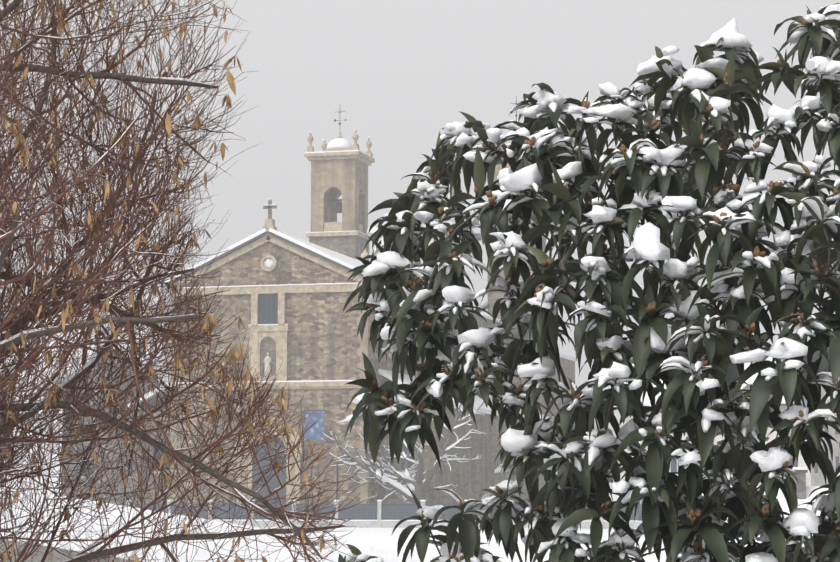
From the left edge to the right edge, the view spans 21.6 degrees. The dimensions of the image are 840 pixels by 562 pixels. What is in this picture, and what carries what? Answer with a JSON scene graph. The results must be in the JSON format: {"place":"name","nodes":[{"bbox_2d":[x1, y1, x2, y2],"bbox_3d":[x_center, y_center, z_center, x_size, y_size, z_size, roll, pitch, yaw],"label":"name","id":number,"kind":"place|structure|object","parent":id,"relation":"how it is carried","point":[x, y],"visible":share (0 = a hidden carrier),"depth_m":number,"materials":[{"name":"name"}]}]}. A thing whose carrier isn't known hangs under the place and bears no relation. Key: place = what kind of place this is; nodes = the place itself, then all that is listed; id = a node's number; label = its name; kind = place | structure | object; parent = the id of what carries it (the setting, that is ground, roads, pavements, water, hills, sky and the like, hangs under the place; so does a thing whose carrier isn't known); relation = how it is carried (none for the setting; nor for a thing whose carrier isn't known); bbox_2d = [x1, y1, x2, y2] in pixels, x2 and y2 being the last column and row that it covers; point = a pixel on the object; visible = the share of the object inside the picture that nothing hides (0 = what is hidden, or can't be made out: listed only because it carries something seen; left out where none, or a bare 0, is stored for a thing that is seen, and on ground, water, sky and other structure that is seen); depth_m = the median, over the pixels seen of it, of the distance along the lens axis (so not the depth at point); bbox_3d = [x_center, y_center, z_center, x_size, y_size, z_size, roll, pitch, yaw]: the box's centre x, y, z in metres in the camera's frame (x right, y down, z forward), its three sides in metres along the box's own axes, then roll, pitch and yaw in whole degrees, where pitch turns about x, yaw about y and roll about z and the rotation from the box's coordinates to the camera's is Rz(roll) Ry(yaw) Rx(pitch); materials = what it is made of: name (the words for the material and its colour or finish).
{"place":"outdoors","nodes":[
{"label":"outdoors","id":0,"kind":"place"},
{"bbox_2d":[0,487,435,561],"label":"snow ground","id":1,"kind":"structure","parent":0,"point":[385,554],"depth_m":23.29,"materials":[{"name":"white snow"}]},
{"bbox_2d":[0,286,681,561],"bbox_3d":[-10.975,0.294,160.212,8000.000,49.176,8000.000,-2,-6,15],"label":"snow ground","id":2,"kind":"structure","parent":0,"point":[376,536],"depth_m":145.64,"materials":[{"name":"white snow"}]},
{"bbox_2d":[0,388,11,484],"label":"house","id":3,"kind":"structure","parent":2,"relation":"on","point":[4,436],"depth_m":166.69,"materials":[{"name":"stone"}]},
{"bbox_2d":[59,342,170,503],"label":"house","id":4,"kind":"structure","parent":2,"relation":"on","point":[120,486],"depth_m":181.71,"materials":[{"name":"stone"}]},
{"bbox_2d":[0,0,366,561],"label":"bare tree","id":5,"kind":"object","parent":2,"relation":"on","point":[73,294],"visible":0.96,"depth_m":8.16,"materials":[{"name":"brown plant"}]},
{"bbox_2d":[0,0,336,561],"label":"dry leaves","id":6,"kind":"object","parent":5,"relation":"attached to","point":[168,124],"visible":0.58,"depth_m":8.20,"materials":[{"name":"orange plant"}]},
{"bbox_2d":[0,0,337,561],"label":"snow","id":7,"kind":"structure","parent":5,"relation":"on","point":[72,376],"depth_m":8.33,"materials":[{"name":"white snow"}]},
{"bbox_2d":[246,525,410,551],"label":"snow","id":8,"kind":"structure","parent":2,"relation":"on","point":[395,547],"depth_m":88.95,"materials":[{"name":"white snow"}]},
{"bbox_2d":[336,458,351,499],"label":"street lamp","id":9,"kind":"object","parent":2,"relation":"on","point":[347,459],"visible":0.54,"depth_m":151.09,"materials":[{"name":"grey metal"}]},
{"bbox_2d":[112,500,641,528],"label":"fence","id":10,"kind":"object","parent":2,"relation":"on","point":[379,514],"visible":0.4,"depth_m":147.46,"materials":[{"name":"concrete"}]},
{"bbox_2d":[321,396,491,503],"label":"square tree","id":11,"kind":"object","parent":2,"relation":"on","point":[419,486],"visible":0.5,"depth_m":150.80,"materials":[{"name":"plant"}]},
{"bbox_2d":[322,397,490,500],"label":"snow","id":12,"kind":"structure","parent":11,"relation":"on","point":[395,483],"depth_m":151.00,"materials":[{"name":"white snow"}]},
{"bbox_2d":[613,345,839,503],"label":"house","id":13,"kind":"structure","parent":2,"relation":"on","point":[815,477],"depth_m":159.29,"materials":[{"name":"stone"}]},
{"bbox_2d":[694,467,828,561],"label":"house","id":14,"kind":"structure","parent":2,"relation":"on","point":[804,491],"depth_m":100.23,"materials":[{"name":"stone"}]},
{"bbox_2d":[128,96,577,503],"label":"church","id":15,"kind":"structure","parent":0,"point":[290,294],"depth_m":160.06,"materials":[{"name":"stone"}]},
{"bbox_2d":[0,0,839,488],"label":"sky","id":16,"kind":"structure","parent":0,"point":[400,71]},
{"bbox_2d":[338,3,839,561],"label":"loquat tree","id":17,"kind":"object","parent":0,"point":[660,521],"depth_m":9.56,"materials":[{"name":"green plant"}]},
{"bbox_2d":[336,4,839,561],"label":"snow","id":18,"kind":"structure","parent":17,"relation":"on","point":[646,244],"depth_m":9.56,"materials":[{"name":"white snow"}]},
{"bbox_2d":[365,13,839,561],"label":"flower buds","id":19,"kind":"object","parent":17,"relation":"attached to","point":[765,511],"visible":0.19,"depth_m":9.57,"materials":[{"name":"plant"}]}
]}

